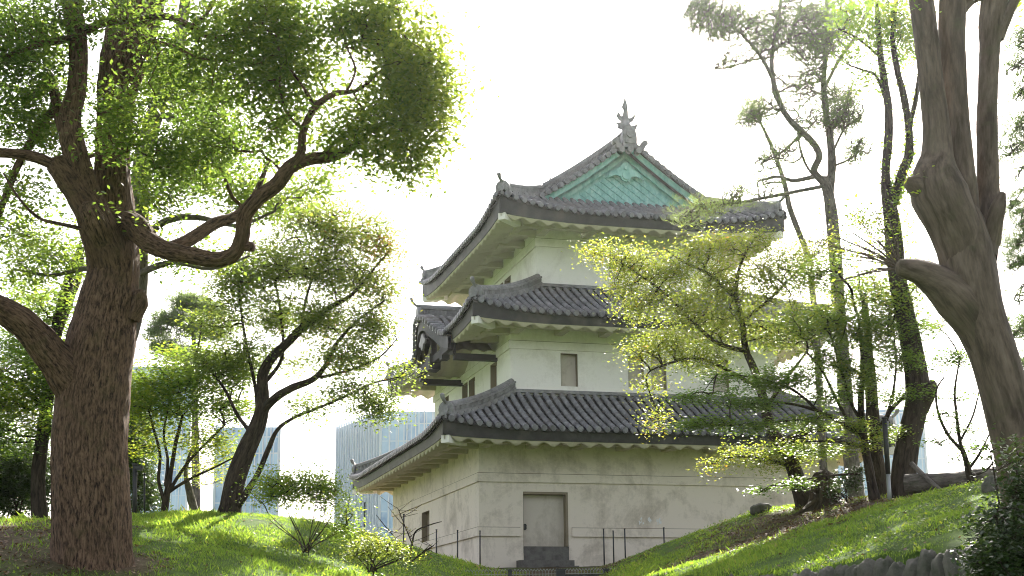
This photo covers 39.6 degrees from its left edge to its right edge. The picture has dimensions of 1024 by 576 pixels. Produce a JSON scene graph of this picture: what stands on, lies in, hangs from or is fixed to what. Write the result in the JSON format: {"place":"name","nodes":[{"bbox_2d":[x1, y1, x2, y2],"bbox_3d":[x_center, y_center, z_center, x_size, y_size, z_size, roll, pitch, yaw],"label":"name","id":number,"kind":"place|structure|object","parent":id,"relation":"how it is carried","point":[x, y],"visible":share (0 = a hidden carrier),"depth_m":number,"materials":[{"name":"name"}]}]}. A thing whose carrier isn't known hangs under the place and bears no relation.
{"place":"outdoors","nodes":[
{"label":"outdoors","id":0,"kind":"place"},
{"bbox_2d":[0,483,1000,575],"bbox_3d":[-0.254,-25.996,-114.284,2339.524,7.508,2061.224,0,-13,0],"label":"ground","id":1,"kind":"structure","parent":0,"point":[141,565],"depth_m":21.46,"materials":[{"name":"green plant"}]},
{"bbox_2d":[0,434,50,518],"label":"evergreen shrub","id":2,"kind":"object","parent":1,"relation":"on","point":[15,480],"visible":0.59,"depth_m":30.63,"materials":[{"name":"green plant"}]},
{"bbox_2d":[0,242,83,518],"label":"evergreen tree","id":3,"kind":"object","parent":1,"relation":"on","point":[29,385],"visible":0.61,"depth_m":29.81,"materials":[{"name":"green plant"}]},
{"bbox_2d":[132,463,143,514],"bbox_3d":[-7.613,4.188,28.823,0.222,1.262,0.120,0,-13,0],"label":"lamp post","id":4,"kind":"object","parent":1,"relation":"on","point":[136,467],"visible":0.88,"depth_m":28.84,"materials":[{"name":"black metal"}]},
{"bbox_2d":[143,473,145,512],"bbox_3d":[-7.576,4.366,29.295,0.094,1.089,0.056,0,-13,0],"label":"slim pole","id":5,"kind":"object","parent":1,"relation":"on","point":[144,474],"visible":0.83,"depth_m":29.32,"materials":[{"name":"black metal"}]},
{"bbox_2d":[128,383,173,513],"bbox_3d":[-8.980,4.107,33.228,2.064,3.916,2.977,0,-13,0],"label":"evergreen shrub","id":6,"kind":"object","parent":1,"relation":"on","point":[152,498],"visible":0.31,"depth_m":32.76,"materials":[{"name":"green plant"}]},
{"bbox_2d":[130,365,191,512],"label":"glass tower","id":7,"kind":"structure","parent":1,"relation":"on","point":[178,497],"depth_m":419.39,"materials":[{"name":"blue glass"}]},
{"bbox_2d":[0,0,361,341],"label":"camphor tree","id":8,"kind":"object","parent":1,"relation":"on","point":[142,196],"visible":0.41,"depth_m":25.02,"materials":[{"name":"green plant"}]},
{"bbox_2d":[137,288,238,510],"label":"pine tree","id":9,"kind":"object","parent":1,"relation":"on","point":[158,330],"visible":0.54,"depth_m":46.49,"materials":[{"name":"green plant"}]},
{"bbox_2d":[166,432,227,510],"bbox_3d":[-6.833,4.264,31.422,1.667,2.261,1.832,10,-17,-36],"label":"leaning sapling","id":10,"kind":"object","parent":1,"relation":"on","point":[191,501],"visible":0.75,"depth_m":31.38,"materials":[{"name":"green plant"}]},
{"bbox_2d":[128,336,285,511],"bbox_3d":[-7.173,3.126,31.177,4.290,4.433,3.677,0,-13,0],"label":"maple tree","id":11,"kind":"object","parent":1,"relation":"on","point":[161,390],"visible":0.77,"depth_m":30.93,"materials":[{"name":"green plant"}]},
{"bbox_2d":[212,424,280,514],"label":"glass tower","id":12,"kind":"structure","parent":1,"relation":"on","point":[274,456],"depth_m":319.46,"materials":[{"name":"blue glass"}]},
{"bbox_2d":[0,0,500,569],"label":"camphor tree","id":13,"kind":"object","parent":1,"relation":"on","point":[86,366],"visible":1,"depth_m":19.72,"materials":[{"name":"brown plant"}]},
{"bbox_2d":[163,180,433,513],"bbox_3d":[-4.461,1.246,29.994,6.186,7.490,3.589,-5,-14,20],"label":"pine tree","id":14,"kind":"object","parent":1,"relation":"on","point":[336,236],"visible":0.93,"depth_m":29.57,"materials":[{"name":"green plant"}]},
{"bbox_2d":[230,455,381,554],"bbox_3d":[-3.689,3.947,25.327,2.663,2.072,2.183,0,-13,0],"label":"azalea shrub","id":15,"kind":"object","parent":1,"relation":"on","point":[321,487],"visible":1,"depth_m":25.25,"materials":[{"name":"green plant"}]},
{"bbox_2d":[332,523,426,575],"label":"azalea shrub","id":16,"kind":"object","parent":1,"relation":"on","point":[375,546],"visible":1,"depth_m":23.59,"materials":[{"name":"green plant"}]},
{"bbox_2d":[334,408,434,538],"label":"glass tower","id":17,"kind":"structure","parent":1,"relation":"on","point":[357,444],"depth_m":303.07,"materials":[{"name":"blue glass"}]},
{"bbox_2d":[376,497,441,561],"bbox_3d":[-2.112,5.074,29.084,1.291,1.611,0.689,3,-14,-15],"label":"bare shrub","id":18,"kind":"object","parent":1,"relation":"on","point":[412,541],"visible":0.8,"depth_m":29.07,"materials":[{"name":"green plant"}]},
{"bbox_2d":[479,531,480,563],"bbox_3d":[-0.891,7.362,39.672,0.052,1.175,0.060,0,-13,0],"label":"iron stake","id":19,"kind":"object","parent":1,"relation":"on","point":[479,547],"visible":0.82,"depth_m":39.69,"materials":[{"name":"black metal"}]},
{"bbox_2d":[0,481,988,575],"bbox_3d":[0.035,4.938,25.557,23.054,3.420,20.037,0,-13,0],"label":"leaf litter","id":20,"kind":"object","parent":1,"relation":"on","point":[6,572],"visible":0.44,"depth_m":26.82,"materials":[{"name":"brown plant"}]},
{"bbox_2d":[0,476,999,575],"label":"grass","id":21,"kind":"structure","parent":1,"relation":"on","point":[744,555],"depth_m":23.85,"materials":[{"name":"green plant"}]},
{"bbox_2d":[465,568,614,575],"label":"wire fence","id":22,"kind":"object","parent":1,"relation":"on","point":[560,572],"visible":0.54,"depth_m":32.32,"materials":[{"name":"black metal"}]},
{"bbox_2d":[603,529,604,564],"bbox_3d":[2.548,7.251,39.384,0.052,1.159,0.060,0,-13,0],"label":"iron stake","id":23,"kind":"object","parent":1,"relation":"on","point":[603,548],"visible":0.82,"depth_m":39.38,"materials":[{"name":"black metal"}]},
{"bbox_2d":[612,531,614,562],"bbox_3d":[2.841,7.333,39.775,0.052,1.085,0.060,0,-13,0],"label":"iron stake","id":24,"kind":"object","parent":1,"relation":"on","point":[613,546],"visible":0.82,"depth_m":39.77,"materials":[{"name":"black metal"}]},
{"bbox_2d":[349,97,899,567],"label":"castle keep","id":25,"kind":"structure","parent":1,"relation":"on","point":[531,447],"depth_m":44.62,"materials":[{"name":"paint"}]},
{"bbox_2d":[523,492,568,546],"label":"door","id":26,"kind":"structure","parent":25,"relation":"in","point":[545,514],"depth_m":42.31,"materials":[{"name":"paint"}]},
{"bbox_2d":[624,529,625,557],"bbox_3d":[3.134,7.234,39.386,0.052,1.126,0.060,0,-13,0],"label":"iron stake","id":27,"kind":"object","parent":1,"relation":"on","point":[625,543],"visible":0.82,"depth_m":39.41,"materials":[{"name":"black metal"}]},
{"bbox_2d":[663,527,664,543],"bbox_3d":[4.220,7.174,39.399,0.052,1.072,0.060,0,-13,0],"label":"iron stake","id":28,"kind":"object","parent":1,"relation":"on","point":[663,535],"visible":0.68,"depth_m":39.46,"materials":[{"name":"black metal"}]},
{"bbox_2d":[560,216,858,507],"bbox_3d":[4.531,1.698,31.547,7.157,6.744,3.260,2,-13,-10],"label":"cherry tree","id":29,"kind":"object","parent":1,"relation":"on","point":[790,464],"visible":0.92,"depth_m":31.34,"materials":[{"name":"green plant"}]},
{"bbox_2d":[750,503,771,514],"bbox_3d":[5.657,5.034,32.303,0.508,0.319,0.384,0,-13,0],"label":"rock","id":30,"kind":"object","parent":1,"relation":"on","point":[758,508],"visible":0.62,"depth_m":32.15,"materials":[{"name":"grey stone"}]},
{"bbox_2d":[721,88,827,469],"bbox_3d":[6.849,0.561,37.877,2.030,12.410,1.917,12,-18,-42],"label":"pine tree","id":31,"kind":"object","parent":1,"relation":"on","point":[821,436],"visible":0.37,"depth_m":38.49,"materials":[{"name":"green plant"}]},
{"bbox_2d":[661,0,898,497],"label":"pine tree","id":32,"kind":"object","parent":1,"relation":"on","point":[794,35],"visible":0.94,"depth_m":36.51,"materials":[{"name":"green plant"}]},
{"bbox_2d":[649,227,965,499],"bbox_3d":[5.871,1.623,29.227,6.808,5.906,3.258,3,-14,-13],"label":"maple tree","id":33,"kind":"object","parent":1,"relation":"on","point":[782,380],"visible":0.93,"depth_m":28.99,"materials":[{"name":"green plant"}]},
{"bbox_2d":[794,469,844,515],"bbox_3d":[6.588,4.362,30.110,1.534,1.083,1.284,0,-13,0],"label":"tree stump","id":34,"kind":"object","parent":1,"relation":"on","point":[817,499],"visible":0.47,"depth_m":29.99,"materials":[{"name":"brown wood"}]},
{"bbox_2d":[814,459,867,505],"bbox_3d":[6.874,4.110,29.424,1.155,1.174,1.060,-7,-15,26],"label":"evergreen shrub","id":35,"kind":"object","parent":1,"relation":"on","point":[843,480],"visible":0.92,"depth_m":29.34,"materials":[{"name":"green plant"}]},
{"bbox_2d":[821,261,897,495],"bbox_3d":[7.823,2.120,30.840,1.944,5.268,2.706,0,-13,0],"label":"dark trunked tree","id":36,"kind":"object","parent":1,"relation":"on","point":[877,457],"visible":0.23,"depth_m":30.59,"materials":[{"name":"green plant"}]},
{"bbox_2d":[729,545,1021,575],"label":"stone edging","id":37,"kind":"object","parent":1,"relation":"on","point":[926,562],"visible":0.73,"depth_m":16.44,"materials":[{"name":"grey stone"}]},
{"bbox_2d":[838,407,927,499],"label":"glass tower","id":38,"kind":"structure","parent":1,"relation":"on","point":[922,465],"depth_m":339.62,"materials":[{"name":"grey"}]},
{"bbox_2d":[803,0,967,497],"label":"ivy clad tree","id":39,"kind":"object","parent":1,"relation":"on","point":[906,452],"visible":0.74,"depth_m":30.23,"materials":[{"name":"green plant"}]},
{"bbox_2d":[881,417,891,499],"bbox_3d":[7.484,3.497,28.342,0.114,1.855,0.120,0,-13,0],"label":"black post","id":40,"kind":"object","parent":1,"relation":"on","point":[886,452],"visible":0.89,"depth_m":28.34,"materials":[{"name":"black metal"}]},
{"bbox_2d":[804,0,1023,510],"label":"zelkova tree","id":41,"kind":"object","parent":1,"relation":"on","point":[958,202],"visible":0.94,"depth_m":15.38,"materials":[{"name":"grey plant"}]},
{"bbox_2d":[909,461,941,489],"bbox_3d":[7.744,3.576,26.369,0.096,0.808,0.960,6,-15,-27],"label":"wooden prop","id":42,"kind":"object","parent":1,"relation":"on","point":[922,474],"visible":0.66,"depth_m":26.47,"materials":[{"name":"grey wood"}]},
{"bbox_2d":[903,468,996,493],"bbox_3d":[8.170,3.576,26.363,1.847,0.380,0.418,-10,-16,35],"label":"fallen log","id":43,"kind":"object","parent":1,"relation":"on","point":[915,483],"visible":0.52,"depth_m":26.41,"materials":[{"name":"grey wood"}]},
{"bbox_2d":[910,316,991,484],"bbox_3d":[7.861,2.109,25.171,1.817,3.275,1.563,3,-14,-13],"label":"thin tree","id":44,"kind":"object","parent":1,"relation":"on","point":[958,361],"visible":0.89,"depth_m":25.10,"materials":[{"name":"green plant"}]},
{"bbox_2d":[948,423,1023,575],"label":"privet bush","id":45,"kind":"object","parent":1,"relation":"on","point":[1000,553],"visible":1,"depth_m":11.24,"materials":[{"name":"green plant"}]},
{"bbox_2d":[981,475,998,492],"bbox_3d":[6.877,2.855,20.378,0.312,0.336,0.199,0,-13,0],"label":"rock","id":46,"kind":"object","parent":1,"relation":"on","point":[986,486],"visible":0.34,"depth_m":20.32,"materials":[{"name":"grey stone"}]},
{"bbox_2d":[974,0,1023,368],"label":"pine tree","id":47,"kind":"object","parent":1,"relation":"on","point":[1016,203],"visible":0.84,"depth_m":21.72,"materials":[{"name":"green plant"}]},
{"bbox_2d":[0,0,1023,522],"label":"sky","id":48,"kind":"structure","parent":0,"point":[562,70],"materials":[{"name":"white"}]}
]}

